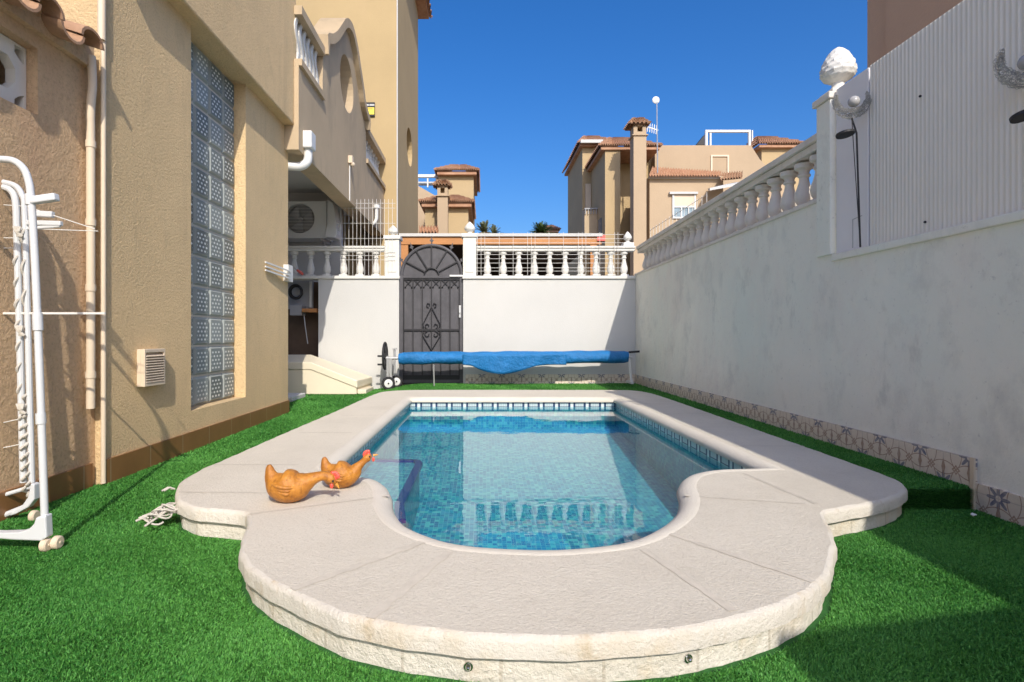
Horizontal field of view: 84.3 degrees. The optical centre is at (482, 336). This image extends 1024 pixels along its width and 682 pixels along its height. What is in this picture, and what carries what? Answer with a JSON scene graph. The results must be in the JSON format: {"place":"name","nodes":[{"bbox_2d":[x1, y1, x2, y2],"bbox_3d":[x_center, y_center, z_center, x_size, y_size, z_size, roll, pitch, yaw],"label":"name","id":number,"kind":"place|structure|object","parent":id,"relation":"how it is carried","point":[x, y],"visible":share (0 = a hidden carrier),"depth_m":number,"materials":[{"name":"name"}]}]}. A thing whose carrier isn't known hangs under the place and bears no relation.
{"place":"outdoors","nodes":[
{"label":"outdoors","id":0,"kind":"place"},
{"bbox_2d":[383,225,402,275],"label":"balustrade pillar","id":1,"kind":"structure","parent":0,"point":[397,240],"depth_m":7.40,"materials":[{"name":"white concrete"}]},
{"bbox_2d":[461,222,476,275],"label":"balustrade pillar","id":2,"kind":"structure","parent":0,"point":[469,238],"depth_m":7.40,"materials":[{"name":"white concrete"}]},
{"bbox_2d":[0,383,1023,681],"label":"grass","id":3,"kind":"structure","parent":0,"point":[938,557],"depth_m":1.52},
{"bbox_2d":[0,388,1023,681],"bbox_3d":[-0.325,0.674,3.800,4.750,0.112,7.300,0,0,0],"label":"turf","id":4,"kind":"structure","parent":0,"point":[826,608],"depth_m":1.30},
{"bbox_2d":[0,156,105,551],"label":"clothes airer","id":5,"kind":"object","parent":4,"relation":"on","point":[41,529],"visible":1,"depth_m":2.14,"materials":[{"name":"white metal"}]},
{"bbox_2d":[135,487,178,526],"bbox_3d":[-1.265,0.642,2.203,0.172,0.058,0.457,0,0,-36],"label":"rope heap","id":6,"kind":"object","parent":4,"relation":"on","point":[161,511],"visible":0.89,"depth_m":2.05,"materials":[{"name":"white fabric"}]},
{"bbox_2d":[288,393,304,401],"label":"paving slab","id":7,"kind":"structure","parent":4,"relation":"on","point":[293,396],"depth_m":6.18,"materials":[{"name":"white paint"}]},
{"bbox_2d":[288,355,372,393],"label":"low wall","id":8,"kind":"structure","parent":4,"relation":"on","point":[310,374],"depth_m":6.77,"materials":[{"name":"white paint"}]},
{"bbox_2d":[377,342,639,389],"bbox_3d":[0.323,0.362,7.136,3.267,0.600,0.409,0,0,0],"label":"pool cover reel","id":9,"kind":"object","parent":4,"relation":"on","point":[503,362],"visible":0.99,"depth_m":7.02,"materials":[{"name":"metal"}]},
{"bbox_2d":[621,231,633,245],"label":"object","id":10,"kind":"structure","parent":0,"point":[627,237],"depth_m":7.44,"materials":[{"name":"white concrete"}]},
{"bbox_2d":[418,0,866,232],"label":"sky","id":11,"kind":"structure","parent":0,"point":[508,90],"materials":[{"name":"blue"}]},
{"label":"ground","id":12,"kind":"structure","parent":0,"visible":0},
{"bbox_2d":[0,0,104,520],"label":"annex wall","id":13,"kind":"structure","parent":12,"relation":"on","point":[48,80],"depth_m":2.41,"materials":[{"name":"beige paint"}]},
{"bbox_2d":[56,0,295,484],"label":"house","id":14,"kind":"structure","parent":12,"relation":"on","point":[194,111],"depth_m":3.42,"materials":[{"name":"beige paint"}]},
{"bbox_2d":[191,42,233,406],"bbox_3d":[-1.914,-0.736,3.870,0.092,2.378,0.796,0,0,0],"label":"window","id":15,"kind":"structure","parent":14,"relation":"in","point":[212,93],"depth_m":3.90,"materials":[{"name":"glass"}]},
{"bbox_2d":[284,5,385,281],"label":"house","id":16,"kind":"structure","parent":12,"relation":"on","point":[336,157],"depth_m":6.62,"materials":[{"name":"beige paint"}]},
{"bbox_2d":[288,200,340,257],"bbox_3d":[-2.390,-1.471,7.798,0.979,0.744,0.416,0,0,0],"label":"air conditioner","id":17,"kind":"object","parent":16,"relation":"attached to","point":[313,221],"visible":0.84,"depth_m":7.62,"materials":[{"name":"white plastic"}]},
{"bbox_2d":[373,204,379,224],"bbox_3d":[-1.627,-1.849,8.600,0.125,0.310,0.100,0,0,0],"label":"pipe outlet","id":18,"kind":"object","parent":16,"relation":"attached to","point":[374,207],"visible":0.74,"depth_m":8.58,"materials":[{"name":"white plastic"}]},
{"bbox_2d":[288,276,399,388],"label":"back wall","id":19,"kind":"structure","parent":12,"relation":"on","point":[353,323],"depth_m":7.40,"materials":[{"name":"white paint"}]},
{"bbox_2d":[288,280,313,343],"bbox_3d":[-2.524,-0.345,7.647,0.429,0.878,0.166,0,0,0],"label":"hose reel","id":20,"kind":"object","parent":19,"relation":"attached to","point":[298,292],"visible":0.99,"depth_m":7.70,"materials":[{"name":"grey plastic"}]},
{"bbox_2d":[290,281,317,315],"bbox_3d":[-2.389,-0.518,7.615,0.378,0.467,0.230,0,0,0],"label":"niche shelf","id":21,"kind":"object","parent":19,"relation":"attached to","point":[298,310],"visible":0.88,"depth_m":7.55,"materials":[{"name":"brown wood"}]},
{"bbox_2d":[288,246,383,275],"bbox_3d":[-2.014,-0.995,7.490,1.472,0.396,0.160,0,0,0],"label":"balustrade","id":22,"kind":"object","parent":19,"relation":"on","point":[325,250],"visible":0.81,"depth_m":7.45,"materials":[{"name":"white stone"}]},
{"bbox_2d":[340,199,394,274],"bbox_3d":[-1.501,-1.302,7.378,0.726,0.989,0.011,0,0,0],"label":"panel","id":23,"kind":"object","parent":19,"relation":"on","point":[380,238],"visible":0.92,"depth_m":7.38,"materials":[{"name":"white metal"}]},
{"bbox_2d":[400,236,462,383],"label":"garden gate","id":24,"kind":"structure","parent":19,"relation":"attached to","point":[431,298],"depth_m":7.46,"materials":[{"name":"grey metal"}]},
{"bbox_2d":[296,0,432,275],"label":"stair tower","id":25,"kind":"structure","parent":12,"relation":"on","point":[386,31],"depth_m":9.52,"materials":[{"name":"paint"}]},
{"bbox_2d":[366,102,374,116],"bbox_3d":[-1.905,-3.820,9.498,0.188,0.233,0.033,0,0,0],"label":"alarm sign","id":26,"kind":"object","parent":25,"relation":"attached to","point":[371,107],"visible":0.64,"depth_m":9.49,"materials":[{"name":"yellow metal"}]},
{"bbox_2d":[419,225,438,232],"bbox_3d":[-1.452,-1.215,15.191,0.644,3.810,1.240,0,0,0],"label":"roof","id":27,"kind":"structure","parent":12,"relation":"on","point":[428,229],"depth_m":15.00,"materials":[{"name":"tile"}]},
{"bbox_2d":[418,164,480,232],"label":"house","id":28,"kind":"structure","parent":12,"relation":"on","point":[450,207],"depth_m":17.27,"materials":[{"name":"paint"}]},
{"bbox_2d":[475,220,492,232],"bbox_3d":[0.065,-0.998,13.007,0.632,3.385,0.706,0,0,0],"label":"palm tree","id":29,"kind":"object","parent":12,"relation":"on","point":[483,225],"visible":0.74,"depth_m":12.92,"materials":[{"name":"green plant"}]},
{"bbox_2d":[488,224,499,232],"bbox_3d":[0.284,-0.999,13.521,0.532,3.387,0.588,0,0,0],"label":"palm tree","id":30,"kind":"object","parent":12,"relation":"on","point":[494,229],"visible":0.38,"depth_m":13.43,"materials":[{"name":"green plant"}]},
{"bbox_2d":[399,233,604,275],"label":"wall","id":31,"kind":"structure","parent":12,"relation":"on","point":[416,240],"depth_m":8.50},
{"bbox_2d":[175,390,907,681],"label":"swimming pool","id":32,"kind":"structure","parent":12,"relation":"in","point":[651,535],"depth_m":1.85,"materials":[{"name":"stone"}]},
{"bbox_2d":[265,464,339,502],"bbox_3d":[-0.662,0.531,2.072,0.255,0.135,0.138,0,0,-23],"label":"ceramic hen","id":33,"kind":"object","parent":32,"relation":"on","point":[289,485],"visible":1,"depth_m":2.02,"materials":[{"name":"orange ceramic"}]},
{"bbox_2d":[321,450,377,487],"bbox_3d":[-0.538,0.525,2.266,0.123,0.147,0.208,0,0,60],"label":"ceramic hen","id":34,"kind":"object","parent":32,"relation":"on","point":[348,473],"visible":0.82,"depth_m":2.23,"materials":[{"name":"orange ceramic"}]},
{"bbox_2d":[403,407,629,414],"bbox_3d":[0.295,0.694,3.602,2.042,0.001,4.007,0,0,0],"label":"tile border","id":35,"kind":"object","parent":32,"relation":"in","point":[596,410],"depth_m":5.32,"materials":[{"name":"tile"}]},
{"bbox_2d":[530,221,552,232],"bbox_3d":[1.575,-1.191,15.013,0.815,3.771,0.853,0,0,0],"label":"palm tree","id":36,"kind":"object","parent":12,"relation":"on","point":[540,228],"visible":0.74,"depth_m":14.90,"materials":[{"name":"green plant"}]},
{"bbox_2d":[462,276,635,383],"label":"back wall","id":37,"kind":"structure","parent":12,"relation":"on","point":[547,313],"depth_m":7.40,"materials":[{"name":"white paint"}]},
{"bbox_2d":[476,232,622,274],"bbox_3d":[0.876,-1.086,7.378,1.920,0.558,0.011,0,0,0],"label":"railing","id":38,"kind":"object","parent":37,"relation":"on","point":[531,234],"visible":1,"depth_m":7.37,"materials":[{"name":"white metal"}]},
{"bbox_2d":[476,246,634,275],"bbox_3d":[0.960,-0.995,7.490,2.087,0.396,0.160,0,0,0],"label":"balustrade","id":39,"kind":"object","parent":37,"relation":"on","point":[624,250],"visible":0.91,"depth_m":7.45,"materials":[{"name":"white stone"}]},
{"bbox_2d":[546,225,560,232],"bbox_3d":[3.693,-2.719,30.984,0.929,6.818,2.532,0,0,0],"label":"house","id":40,"kind":"structure","parent":12,"relation":"on","point":[556,229],"depth_m":29.86,"materials":[{"name":"ceramic"}]},
{"bbox_2d":[562,117,802,275],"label":"house","id":41,"kind":"structure","parent":12,"relation":"on","point":[618,185],"depth_m":21.42,"materials":[{"name":"paint"}]},
{"bbox_2d":[598,218,601,245],"bbox_3d":[4.498,-4.010,21.650,0.050,1.000,0.500,0,0,0],"label":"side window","id":42,"kind":"structure","parent":41,"relation":"in","point":[600,220],"depth_m":21.46,"materials":[{"name":"grey glass"}]},
{"bbox_2d":[647,96,659,172],"bbox_3d":[5.995,-6.974,19.896,0.472,2.984,0.052,0,0,0],"label":"antenna mast","id":43,"kind":"object","parent":41,"relation":"attached to","point":[655,100],"visible":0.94,"depth_m":19.89,"materials":[{"name":"metal"}]},
{"bbox_2d":[672,194,695,218],"bbox_3d":[6.970,-4.520,19.570,0.811,0.853,0.050,0,0,0],"label":"window","id":44,"kind":"structure","parent":41,"relation":"in","point":[679,201],"depth_m":19.57,"materials":[{"name":"white glass"}]},
{"bbox_2d":[634,199,1023,526],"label":"side wall","id":45,"kind":"structure","parent":12,"relation":"on","point":[907,352],"depth_m":2.96,"materials":[{"name":"paint"}]},
{"bbox_2d":[650,192,706,237],"bbox_3d":[2.220,-1.120,6.549,0.006,0.620,1.902,0,0,0],"label":"panel","id":46,"kind":"object","parent":45,"relation":"on","point":[676,216],"visible":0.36,"depth_m":6.47,"materials":[{"name":"white metal"}]},
{"bbox_2d":[636,133,816,270],"bbox_3d":[2.090,-1.026,5.380,0.170,0.401,4.040,0,0,0],"label":"balustrade","id":47,"kind":"object","parent":45,"relation":"on","point":[682,236],"visible":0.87,"depth_m":4.39,"materials":[{"name":"concrete"}]},
{"bbox_2d":[812,47,857,257],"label":"balustrade pillar","id":48,"kind":"structure","parent":45,"relation":"on","point":[839,67],"depth_m":3.26,"materials":[{"name":"stone"}]},
{"bbox_2d":[836,0,1023,253],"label":"ribbed fence panel","id":49,"kind":"object","parent":45,"relation":"on","point":[940,141],"visible":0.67,"depth_m":2.50,"materials":[{"name":"grey plastic"}]},
{"bbox_2d":[832,91,871,246],"bbox_3d":[1.913,-0.863,2.920,0.175,0.808,0.096,0,0,0],"label":"moon garden lamp","id":50,"kind":"object","parent":49,"relation":"attached to","point":[853,101],"visible":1,"depth_m":2.92,"materials":[{"name":"silver metal"}]},
{"bbox_2d":[993,47,1023,123],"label":"moon garden lamp","id":51,"kind":"object","parent":49,"relation":"attached to","point":[1017,117],"visible":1,"depth_m":2.06,"materials":[{"name":"silver metal"}]},
{"label":"paving","id":52,"kind":"structure","parent":0,"visible":0},
{"bbox_2d":[867,0,962,67],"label":"neighbour building","id":53,"kind":"structure","parent":52,"relation":"on","point":[892,25],"depth_m":4.25,"materials":[{"name":"brown paint"}]}
]}

